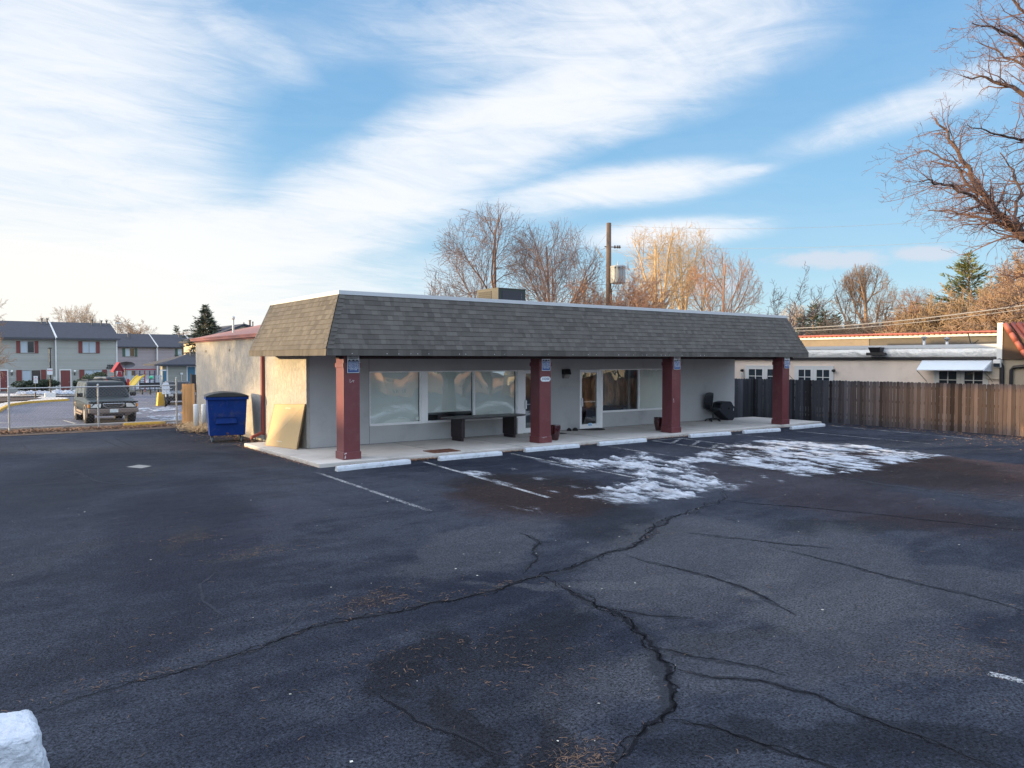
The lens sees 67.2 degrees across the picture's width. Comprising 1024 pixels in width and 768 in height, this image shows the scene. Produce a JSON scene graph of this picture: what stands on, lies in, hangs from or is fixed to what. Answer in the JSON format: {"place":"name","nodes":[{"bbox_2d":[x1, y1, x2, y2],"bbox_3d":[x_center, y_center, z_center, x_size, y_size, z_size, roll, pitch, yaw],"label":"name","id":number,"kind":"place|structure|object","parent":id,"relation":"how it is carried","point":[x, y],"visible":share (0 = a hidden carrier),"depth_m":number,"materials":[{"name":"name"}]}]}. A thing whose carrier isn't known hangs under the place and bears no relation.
{"place":"outdoors","nodes":[
{"label":"outdoors","id":0,"kind":"place"},
{"bbox_2d":[0,396,66,407],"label":"apartment sidewalk","id":1,"kind":"structure","parent":0,"point":[41,397],"depth_m":54.09,"materials":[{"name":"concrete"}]},
{"bbox_2d":[0,388,195,427],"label":"neighbouring lot","id":2,"kind":"structure","parent":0,"point":[148,401],"depth_m":39.23,"materials":[{"name":"asphalt"}]},
{"bbox_2d":[0,300,15,376],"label":"bare tree","id":3,"kind":"object","parent":2,"relation":"on","point":[3,360],"visible":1,"depth_m":61.74,"materials":[{"name":"brown plant"}]},
{"bbox_2d":[0,399,68,411],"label":"yellow kerb","id":4,"kind":"structure","parent":2,"relation":"on","point":[13,404],"depth_m":50.59,"materials":[{"name":"paint"}]},
{"bbox_2d":[0,318,120,392],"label":"apartment building","id":5,"kind":"structure","parent":2,"relation":"on","point":[79,350],"depth_m":76.34,"materials":[{"name":"grey"}]},
{"bbox_2d":[0,370,8,390],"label":"door","id":6,"kind":"structure","parent":5,"relation":"in","point":[4,382],"depth_m":73.56,"materials":[{"name":"wood"}]},
{"bbox_2d":[16,341,37,352],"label":"window","id":7,"kind":"structure","parent":5,"relation":"in","point":[21,346],"depth_m":74.59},
{"bbox_2d":[16,370,45,381],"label":"window","id":8,"kind":"structure","parent":5,"relation":"in","point":[25,375],"depth_m":74.78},
{"bbox_2d":[59,369,71,389],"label":"door","id":9,"kind":"structure","parent":5,"relation":"in","point":[65,377],"depth_m":76.30,"materials":[{"name":"wood"}]},
{"bbox_2d":[78,341,99,352],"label":"window","id":10,"kind":"structure","parent":5,"relation":"in","point":[83,346],"depth_m":77.45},
{"bbox_2d":[79,370,106,379],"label":"window","id":11,"kind":"structure","parent":5,"relation":"in","point":[81,372],"depth_m":77.43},
{"bbox_2d":[73,378,138,423],"bbox_3d":[-17.882,0.716,33.788,2.300,1.842,4.868,-1,2,-36],"label":"parked suv","id":12,"kind":"object","parent":2,"relation":"on","point":[114,393],"visible":0.92,"depth_m":32.72,"materials":[{"name":"green paint"}]},
{"bbox_2d":[92,376,128,393],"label":"parked hatchback","id":13,"kind":"object","parent":2,"relation":"on","point":[123,379],"visible":0.06,"depth_m":60.67,"materials":[{"name":"grey paint"}]},
{"bbox_2d":[125,375,162,389],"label":"yard fence","id":14,"kind":"object","parent":2,"relation":"on","point":[156,377],"visible":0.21,"depth_m":79.46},
{"bbox_2d":[139,382,159,394],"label":"park bench","id":15,"kind":"object","parent":2,"relation":"on","point":[155,383],"visible":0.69,"depth_m":68.40,"materials":[{"name":"black plastic"}]},
{"bbox_2d":[160,382,171,406],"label":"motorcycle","id":16,"kind":"object","parent":2,"relation":"on","point":[165,392],"visible":0.94,"depth_m":46.51,"materials":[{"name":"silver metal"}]},
{"bbox_2d":[143,349,195,384],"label":"laundry building","id":17,"kind":"structure","parent":2,"relation":"on","point":[181,367],"depth_m":87.13,"materials":[{"name":"grey"}]},
{"bbox_2d":[186,366,195,381],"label":"door","id":18,"kind":"structure","parent":17,"relation":"in","point":[190,369],"depth_m":87.38,"materials":[{"name":"wood"}]},
{"bbox_2d":[160,381,195,404],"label":"parked sedan","id":19,"kind":"object","parent":2,"relation":"on","point":[172,395],"visible":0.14,"depth_m":49.31,"materials":[{"name":"grey paint"}]},
{"bbox_2d":[179,320,252,354],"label":"gable house","id":20,"kind":"structure","parent":2,"relation":"on","point":[229,327],"depth_m":95.67,"materials":[{"name":"beige"}]},
{"bbox_2d":[424,269,459,296],"bbox_3d":[-3.533,-2.230,39.924,2.480,7.439,1.968,0,2,-7],"label":"bare tree","id":21,"kind":"object","parent":2,"relation":"on","point":[432,288],"visible":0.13,"depth_m":39.44,"materials":[{"name":"brown plant"}]},
{"bbox_2d":[425,201,562,302],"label":"bare tree","id":22,"kind":"object","parent":2,"relation":"on","point":[493,268],"visible":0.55,"depth_m":41.94,"materials":[{"name":"brown plant"}]},
{"bbox_2d":[612,239,670,306],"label":"bare tree","id":23,"kind":"object","parent":2,"relation":"on","point":[640,276],"visible":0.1,"depth_m":54.84,"materials":[{"name":"plant"}]},
{"bbox_2d":[603,223,708,309],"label":"bare tree","id":24,"kind":"object","parent":2,"relation":"on","point":[656,261],"visible":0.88,"depth_m":49.70,"materials":[{"name":"plant"}]},
{"bbox_2d":[643,221,733,311],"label":"bare tree","id":25,"kind":"object","parent":2,"relation":"on","point":[695,259],"visible":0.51,"depth_m":53.48,"materials":[{"name":"plant"}]},
{"bbox_2d":[47,388,160,391],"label":"playground lawn","id":26,"kind":"structure","parent":0,"point":[131,390],"depth_m":75.84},
{"bbox_2d":[11,379,60,390],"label":"shrub","id":27,"kind":"object","parent":26,"relation":"on","point":[31,383],"visible":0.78,"depth_m":71.91,"materials":[{"name":"green plant"}]},
{"bbox_2d":[15,389,74,393],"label":"snow bank","id":28,"kind":"structure","parent":26,"relation":"on","point":[43,392],"depth_m":64.12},
{"bbox_2d":[79,371,107,380],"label":"shrub","id":29,"kind":"object","parent":26,"relation":"on","point":[93,375],"visible":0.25,"depth_m":71.34,"materials":[{"name":"green plant"}]},
{"bbox_2d":[111,362,155,391],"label":"playset","id":30,"kind":"object","parent":26,"relation":"on","point":[135,380],"visible":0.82,"depth_m":70.80,"materials":[{"name":"red plastic"}]},
{"bbox_2d":[0,416,1023,767],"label":"parking lot","id":31,"kind":"structure","parent":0,"point":[74,594],"depth_m":8.16,"materials":[{"name":"asphalt"}]},
{"bbox_2d":[0,709,49,767],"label":"concrete block","id":32,"kind":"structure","parent":31,"relation":"on","point":[21,745],"depth_m":4.33,"materials":[{"name":"white paint"}]},
{"bbox_2d":[0,423,186,435],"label":"litter strip","id":33,"kind":"object","parent":31,"relation":"on","point":[85,430],"depth_m":28.22,"materials":[{"name":"soil"}]},
{"bbox_2d":[0,377,177,430],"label":"chain link fence","id":34,"kind":"object","parent":33,"relation":"on","point":[88,387],"visible":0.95,"depth_m":28.93,"materials":[{"name":"metal"}]},
{"bbox_2d":[0,423,186,433],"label":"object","id":35,"kind":"object","parent":33,"relation":"on","point":[31,430],"visible":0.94,"depth_m":28.45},
{"bbox_2d":[123,421,164,426],"bbox_3d":[-14.488,1.571,30.396,1.498,0.143,0.163,-1,2,-36],"label":"wheel stop","id":36,"kind":"object","parent":35,"relation":"on","point":[144,423],"visible":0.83,"depth_m":30.32,"materials":[{"name":"yellow paint"}]},
{"bbox_2d":[181,384,195,423],"bbox_3d":[-13.045,0.783,31.058,0.804,1.616,0.128,1,2,22],"label":"fence panel","id":37,"kind":"object","parent":33,"relation":"on","point":[188,391],"visible":0.81,"depth_m":30.98,"materials":[{"name":"brown wood"}]},
{"bbox_2d":[167,421,250,438],"bbox_3d":[-10.969,1.608,27.475,2.296,0.257,8.683,-1,2,-36],"label":"straw heap","id":38,"kind":"object","parent":33,"relation":"on","point":[200,426],"visible":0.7,"depth_m":28.04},
{"bbox_2d":[193,404,198,430],"bbox_3d":[-11.569,1.222,28.238,0.188,0.976,0.188,-1,2,-36],"label":"bollard","id":39,"kind":"object","parent":31,"relation":"on","point":[196,414],"visible":0.88,"depth_m":28.16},
{"bbox_2d":[201,404,206,425],"bbox_3d":[-11.850,1.218,29.648,0.188,0.895,0.188,-1,2,-36],"label":"bollard","id":40,"kind":"object","parent":31,"relation":"on","point":[203,414],"visible":0.8,"depth_m":29.57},
{"bbox_2d":[204,391,248,442],"bbox_3d":[-9.147,1.035,24.678,1.290,1.574,1.170,-1,2,-24],"label":"dumpster","id":41,"kind":"object","parent":31,"relation":"on","point":[226,412],"visible":1,"depth_m":24.21,"materials":[{"name":"metal"}]},
{"bbox_2d":[335,459,410,471],"bbox_3d":[-3.330,1.954,18.633,2.044,0.118,0.154,-2,2,-42],"label":"wheel stop","id":42,"kind":"object","parent":31,"relation":"on","point":[371,465],"visible":1,"depth_m":18.53,"materials":[{"name":"white paint"}]},
{"bbox_2d":[438,451,501,460],"bbox_3d":[-1.090,1.898,20.429,1.984,0.118,0.154,-1,2,-37],"label":"wheel stop","id":43,"kind":"object","parent":31,"relation":"on","point":[468,455],"visible":1,"depth_m":20.34,"materials":[{"name":"white paint"}]},
{"bbox_2d":[1,442,1023,767],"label":"pine needles","id":44,"kind":"object","parent":31,"relation":"on","point":[569,654],"visible":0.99,"depth_m":6.75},
{"bbox_2d":[40,490,1005,767],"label":"pavement cracks","id":45,"kind":"object","parent":31,"relation":"on","point":[632,630],"visible":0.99,"depth_m":6.43,"materials":[{"name":"black"}]},
{"bbox_2d":[523,443,579,451],"bbox_3d":[1.164,1.839,22.288,1.998,0.118,0.154,-1,2,-36],"label":"wheel stop","id":46,"kind":"object","parent":31,"relation":"on","point":[546,448],"visible":1,"depth_m":22.18,"materials":[{"name":"white paint"}]},
{"bbox_2d":[494,217,610,304],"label":"bare tree","id":47,"kind":"object","parent":31,"relation":"on","point":[548,270],"visible":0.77,"depth_m":40.74,"materials":[{"name":"brown plant"}]},
{"bbox_2d":[562,255,681,308],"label":"bare bush","id":48,"kind":"object","parent":31,"relation":"on","point":[635,293],"visible":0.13,"depth_m":41.54,"materials":[{"name":"red plant"}]},
{"bbox_2d":[597,438,646,445],"bbox_3d":[3.426,1.789,23.891,2.004,0.118,0.154,-1,2,-36],"label":"wheel stop","id":49,"kind":"object","parent":31,"relation":"on","point":[615,442],"visible":1,"depth_m":23.77,"materials":[{"name":"white paint"}]},
{"bbox_2d":[318,425,1023,683],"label":"painted lines","id":50,"kind":"object","parent":31,"relation":"on","point":[1006,677],"visible":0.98,"depth_m":16.99,"materials":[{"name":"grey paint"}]},
{"bbox_2d":[463,440,940,501],"bbox_3d":[4.355,1.936,19.588,14.456,0.080,7.874,-1,2,-36],"label":"snow crust","id":51,"kind":"object","parent":31,"relation":"on","point":[749,461],"visible":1,"depth_m":19.28},
{"bbox_2d":[688,431,730,437],"bbox_3d":[6.734,1.715,26.211,1.890,0.118,0.154,-1,2,-31],"label":"wheel stop","id":52,"kind":"object","parent":31,"relation":"on","point":[708,434],"visible":1,"depth_m":26.10,"materials":[{"name":"white paint"}]},
{"bbox_2d":[680,243,767,313],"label":"bare tree","id":53,"kind":"object","parent":31,"relation":"on","point":[723,296],"visible":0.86,"depth_m":46.91,"materials":[{"name":"beige plant"}]},
{"bbox_2d":[742,428,780,433],"bbox_3d":[8.945,1.671,27.612,1.811,0.118,0.154,-1,2,-29],"label":"wheel stop","id":54,"kind":"object","parent":31,"relation":"on","point":[761,430],"visible":1,"depth_m":27.51,"materials":[{"name":"white paint"}]},
{"bbox_2d":[758,261,855,335],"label":"bare tree","id":55,"kind":"object","parent":31,"relation":"on","point":[800,333],"visible":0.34,"depth_m":45.34,"materials":[{"name":"brown plant"}]},
{"bbox_2d":[790,423,824,428],"bbox_3d":[11.307,1.613,29.451,2.236,0.118,0.154,-1,2,-38],"label":"wheel stop","id":56,"kind":"object","parent":31,"relation":"on","point":[808,426],"visible":1,"depth_m":29.35,"materials":[{"name":"white paint"}]},
{"bbox_2d":[798,310,879,335],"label":"thicket","id":57,"kind":"object","parent":31,"relation":"on","point":[837,331],"visible":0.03,"depth_m":46.16,"materials":[{"name":"beige plant"}]},
{"bbox_2d":[829,263,898,329],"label":"bare tree","id":58,"kind":"object","parent":31,"relation":"on","point":[861,281],"visible":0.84,"depth_m":51.76,"materials":[{"name":"brown plant"}]},
{"bbox_2d":[822,299,909,334],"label":"thicket","id":59,"kind":"object","parent":31,"relation":"on","point":[870,329],"visible":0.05,"depth_m":44.13,"materials":[{"name":"brown plant"}]},
{"bbox_2d":[734,378,1023,435],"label":"wooden fence","id":60,"kind":"object","parent":31,"relation":"on","point":[973,409],"visible":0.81,"depth_m":29.23,"materials":[{"name":"brown wood"}]},
{"bbox_2d":[878,301,941,332],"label":"thicket","id":61,"kind":"object","parent":31,"relation":"on","point":[898,316],"visible":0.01,"depth_m":40.95,"materials":[{"name":"brown plant"}]},
{"bbox_2d":[911,250,1000,318],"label":"conifer tree","id":62,"kind":"object","parent":31,"relation":"on","point":[965,267],"visible":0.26,"depth_m":49.71,"materials":[{"name":"green plant"}]},
{"bbox_2d":[946,305,1023,331],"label":"thicket","id":63,"kind":"object","parent":31,"relation":"on","point":[984,326],"visible":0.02,"depth_m":34.53,"materials":[{"name":"brown plant"}]},
{"bbox_2d":[978,249,1023,301],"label":"thicket","id":64,"kind":"object","parent":31,"relation":"on","point":[1016,268],"visible":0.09,"depth_m":40.48,"materials":[{"name":"brown plant"}]},
{"bbox_2d":[0,0,1023,334],"label":"sky","id":65,"kind":"structure","parent":0,"point":[161,161],"materials":[{"name":"blue"}]},
{"bbox_2d":[185,417,1023,467],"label":"walkway","id":66,"kind":"structure","parent":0,"point":[326,457],"depth_m":23.28,"materials":[{"name":"concrete"}]},
{"bbox_2d":[265,404,305,449],"bbox_3d":[-6.728,1.166,22.337,0.635,1.274,2.454,-1,2,-36],"label":"leaning panel","id":67,"kind":"object","parent":66,"relation":"on","point":[285,426],"visible":1,"depth_m":21.98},
{"bbox_2d":[424,449,460,452],"bbox_3d":[-1.917,1.827,21.067,0.840,0.018,0.600,-1,2,-36],"label":"drain grate","id":68,"kind":"object","parent":66,"relation":"on","point":[441,450],"visible":1,"depth_m":21.08,"materials":[{"name":"metal"}]},
{"bbox_2d":[441,413,525,441],"bbox_3d":[-0.873,1.368,24.351,3.040,0.730,1.000,-1,2,-36],"label":"bench","id":69,"kind":"object","parent":66,"relation":"on","point":[458,426],"visible":1,"depth_m":24.02,"materials":[{"name":"metal"}]},
{"bbox_2d":[551,424,560,439],"bbox_3d":[1.342,1.507,23.967,0.348,0.475,0.348,-1,2,-36],"label":"planter","id":70,"kind":"object","parent":66,"relation":"on","point":[555,431],"visible":0.81,"depth_m":23.84,"materials":[{"name":"red ceramic"}]},
{"bbox_2d":[654,417,661,430],"bbox_3d":[5.167,1.406,27.169,0.348,0.475,0.348,-1,2,-36],"label":"planter","id":71,"kind":"object","parent":66,"relation":"on","point":[658,423],"visible":0.82,"depth_m":27.04,"materials":[{"name":"red ceramic"}]},
{"bbox_2d":[704,392,720,421],"bbox_3d":[8.177,0.928,31.378,0.639,1.164,0.678,-1,2,-28],"label":"office chair","id":72,"kind":"object","parent":66,"relation":"on","point":[708,400],"visible":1,"depth_m":31.44,"materials":[{"name":"black plastic"}]},
{"bbox_2d":[712,401,736,419],"bbox_3d":[8.742,1.104,31.838,1.244,0.786,0.434,-1,2,-36],"label":"seat shell","id":73,"kind":"object","parent":66,"relation":"on","point":[728,410],"visible":0.86,"depth_m":31.70,"materials":[{"name":"black plastic"}]},
{"bbox_2d":[794,305,1023,328],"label":"power line","id":74,"kind":"object","parent":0,"point":[916,318],"visible":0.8,"depth_m":30.52,"materials":[{"name":"metal"}]},
{"bbox_3d":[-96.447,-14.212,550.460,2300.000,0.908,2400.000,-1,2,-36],"label":"ground","id":75,"kind":"structure","parent":0,"visible":0},
{"bbox_2d":[35,304,97,322],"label":"bare tree","id":76,"kind":"object","parent":75,"relation":"on","point":[74,319],"visible":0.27,"depth_m":149.29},
{"bbox_2d":[81,303,99,322],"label":"bare tree","id":77,"kind":"object","parent":75,"relation":"on","point":[88,316],"visible":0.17,"depth_m":148.29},
{"bbox_2d":[0,420,181,430],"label":"lot kerb","id":78,"kind":"structure","parent":75,"relation":"on","point":[77,425],"depth_m":29.50,"materials":[{"name":"concrete"}]},
{"bbox_2d":[106,314,156,333],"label":"bare tree","id":79,"kind":"object","parent":75,"relation":"on","point":[130,329],"visible":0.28,"depth_m":147.99,"materials":[{"name":"brown plant"}]},
{"bbox_2d":[117,332,191,382],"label":"apartment building","id":80,"kind":"structure","parent":75,"relation":"on","point":[138,350],"depth_m":111.93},
{"bbox_2d":[122,348,136,356],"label":"window","id":81,"kind":"structure","parent":80,"relation":"in","point":[126,352],"depth_m":109.99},
{"bbox_2d":[158,304,221,378],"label":"conifer tree","id":82,"kind":"object","parent":75,"relation":"on","point":[205,313],"visible":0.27,"depth_m":94.33,"materials":[{"name":"green plant"}]},
{"bbox_2d":[190,290,808,459],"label":"shop building","id":83,"kind":"structure","parent":75,"relation":"on","point":[427,363],"depth_m":23.98,"materials":[{"name":"paint"}]},
{"bbox_2d":[347,356,358,372],"bbox_3d":[-3.964,-0.492,19.255,0.325,0.430,0.008,-1,2,-36],"label":"parking sign","id":84,"kind":"object","parent":83,"relation":"attached to","point":[352,364],"visible":0.99,"depth_m":19.25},
{"bbox_2d":[369,371,420,424],"bbox_3d":[-3.553,0.419,23.336,1.760,1.610,0.145,-1,2,-36],"label":"window","id":85,"kind":"structure","parent":83,"relation":"in","point":[393,395],"depth_m":23.39,"materials":[{"name":"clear glass"}]},
{"bbox_2d":[427,371,473,421],"bbox_3d":[-1.974,0.372,24.504,1.770,1.590,0.145,-1,2,-36],"label":"window","id":86,"kind":"structure","parent":83,"relation":"in","point":[447,391],"depth_m":24.55,"materials":[{"name":"clear glass"}]},
{"bbox_2d":[474,370,516,419],"bbox_3d":[-0.563,0.350,25.548,1.740,1.610,0.145,-1,2,-36],"label":"window","id":87,"kind":"structure","parent":83,"relation":"in","point":[493,389],"depth_m":25.60,"materials":[{"name":"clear glass"}]},
{"bbox_2d":[477,287,525,300],"bbox_3d":[-0.418,-3.073,30.325,1.360,1.270,1.442,-1,2,-36],"label":"rooftop unit","id":88,"kind":"object","parent":83,"relation":"on","point":[505,293],"visible":0.34,"depth_m":29.76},
{"bbox_2d":[523,370,530,432],"bbox_3d":[0.764,0.595,26.479,1.010,2.140,0.170,-1,2,-36],"label":"door","id":89,"kind":"structure","parent":83,"relation":"in","point":[525,430],"depth_m":26.18,"materials":[{"name":"white metal"}]},
{"bbox_2d":[580,370,598,428],"bbox_3d":[2.787,0.548,27.975,0.945,2.140,0.170,-1,2,-36],"label":"door","id":90,"kind":"structure","parent":83,"relation":"in","point":[595,425],"depth_m":28.04,"materials":[{"name":"white metal"}]},
{"bbox_2d":[583,405,625,423],"bbox_3d":[3.537,1.215,29.342,1.570,0.720,0.720,-1,2,-36],"label":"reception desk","id":91,"kind":"object","parent":83,"relation":"in","point":[590,414],"visible":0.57,"depth_m":29.02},
{"bbox_2d":[603,369,638,411],"bbox_3d":[4.063,0.223,28.928,1.920,1.570,0.080,-1,2,-36],"label":"window","id":92,"kind":"structure","parent":83,"relation":"in","point":[603,369],"depth_m":29.42,"materials":[{"name":"white metal"}]},
{"bbox_2d":[639,369,661,409],"bbox_3d":[5.571,0.186,30.084,1.880,1.570,0.145,-1,2,-36],"label":"window","id":93,"kind":"structure","parent":83,"relation":"in","point":[650,380],"depth_m":30.01,"materials":[{"name":"white glass"}]},
{"bbox_2d":[555,272,625,305],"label":"bare bush","id":94,"kind":"object","parent":75,"relation":"on","point":[591,294],"visible":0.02,"depth_m":45.90,"materials":[{"name":"brown plant"}]},
{"bbox_2d":[596,223,625,305],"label":"utility pole","id":95,"kind":"object","parent":75,"relation":"on","point":[615,272],"visible":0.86,"depth_m":44.88,"materials":[{"name":"brown wood"}]},
{"bbox_2d":[633,238,1011,248],"bbox_3d":[13.880,-6.931,37.502,22.310,1.722,0.011,2,2,42],"label":"power line","id":96,"kind":"object","parent":95,"relation":"attached to","point":[803,247],"visible":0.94,"depth_m":39.32,"materials":[{"name":"metal"}]},
{"bbox_2d":[779,298,836,334],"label":"bare tree","id":97,"kind":"object","parent":75,"relation":"on","point":[792,307],"visible":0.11,"depth_m":75.25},
{"bbox_2d":[806,302,820,333],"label":"conifer tree","id":98,"kind":"object","parent":75,"relation":"on","point":[814,318],"visible":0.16,"depth_m":59.80,"materials":[{"name":"green plant"}]},
{"bbox_2d":[813,308,830,331],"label":"conifer tree","id":99,"kind":"object","parent":75,"relation":"on","point":[821,320],"visible":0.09,"depth_m":57.88,"materials":[{"name":"green plant"}]},
{"bbox_2d":[735,321,1023,428],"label":"neighbour building","id":100,"kind":"structure","parent":75,"relation":"on","point":[958,358],"depth_m":32.48,"materials":[{"name":"beige paint"}]},
{"bbox_2d":[745,365,772,378],"bbox_3d":[12.219,0.140,37.265,0.050,2.070,2.245,-1,2,-36],"label":"french door","id":101,"kind":"structure","parent":100,"relation":"in","point":[751,371],"depth_m":37.50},
{"bbox_2d":[794,366,833,407],"bbox_3d":[13.762,0.206,35.181,0.050,2.070,1.945,-1,2,-36],"label":"french door","id":102,"kind":"structure","parent":100,"relation":"in","point":[817,373],"depth_m":35.11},
{"bbox_2d":[866,347,886,355],"bbox_3d":[15.370,-1.372,32.531,0.357,0.350,0.760,-1,2,-36],"label":"rain hopper","id":103,"kind":"object","parent":100,"relation":"attached to","point":[876,351],"visible":1,"depth_m":32.40,"materials":[{"name":"black plastic"}]},
{"bbox_2d":[805,309,1023,330],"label":"power line","id":104,"kind":"object","parent":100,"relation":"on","point":[917,322],"visible":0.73,"depth_m":30.65,"materials":[{"name":"metal"}]},
{"bbox_2d":[934,370,988,416],"bbox_3d":[17.513,0.366,30.114,0.050,2.070,2.002,-1,2,-36],"label":"french door","id":105,"kind":"structure","parent":100,"relation":"in","point":[941,376],"depth_m":30.08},
{"bbox_2d":[879,285,937,324],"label":"bare tree","id":106,"kind":"object","parent":75,"relation":"on","point":[910,299],"visible":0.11,"depth_m":57.91,"materials":[{"name":"brown plant"}]},
{"bbox_2d":[873,289,980,333],"bbox_3d":[22.007,-1.290,40.457,5.829,7.488,5.322,1,2,22],"label":"thicket","id":107,"kind":"object","parent":75,"relation":"on","point":[917,327],"visible":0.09,"depth_m":39.88,"materials":[{"name":"beige plant"}]},
{"bbox_2d":[863,0,1023,335],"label":"locust tree","id":108,"kind":"object","parent":75,"relation":"on","point":[1012,224],"visible":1,"depth_m":19.25,"materials":[{"name":"brown plant"}]},
{"bbox_2d":[919,277,1023,331],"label":"thicket","id":109,"kind":"object","parent":75,"relation":"on","point":[954,311],"visible":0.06,"depth_m":38.35,"materials":[{"name":"beige plant"}]},
{"bbox_2d":[939,269,1023,331],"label":"thicket","id":110,"kind":"object","parent":75,"relation":"on","point":[1010,301],"visible":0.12,"depth_m":35.37,"materials":[{"name":"brown plant"}]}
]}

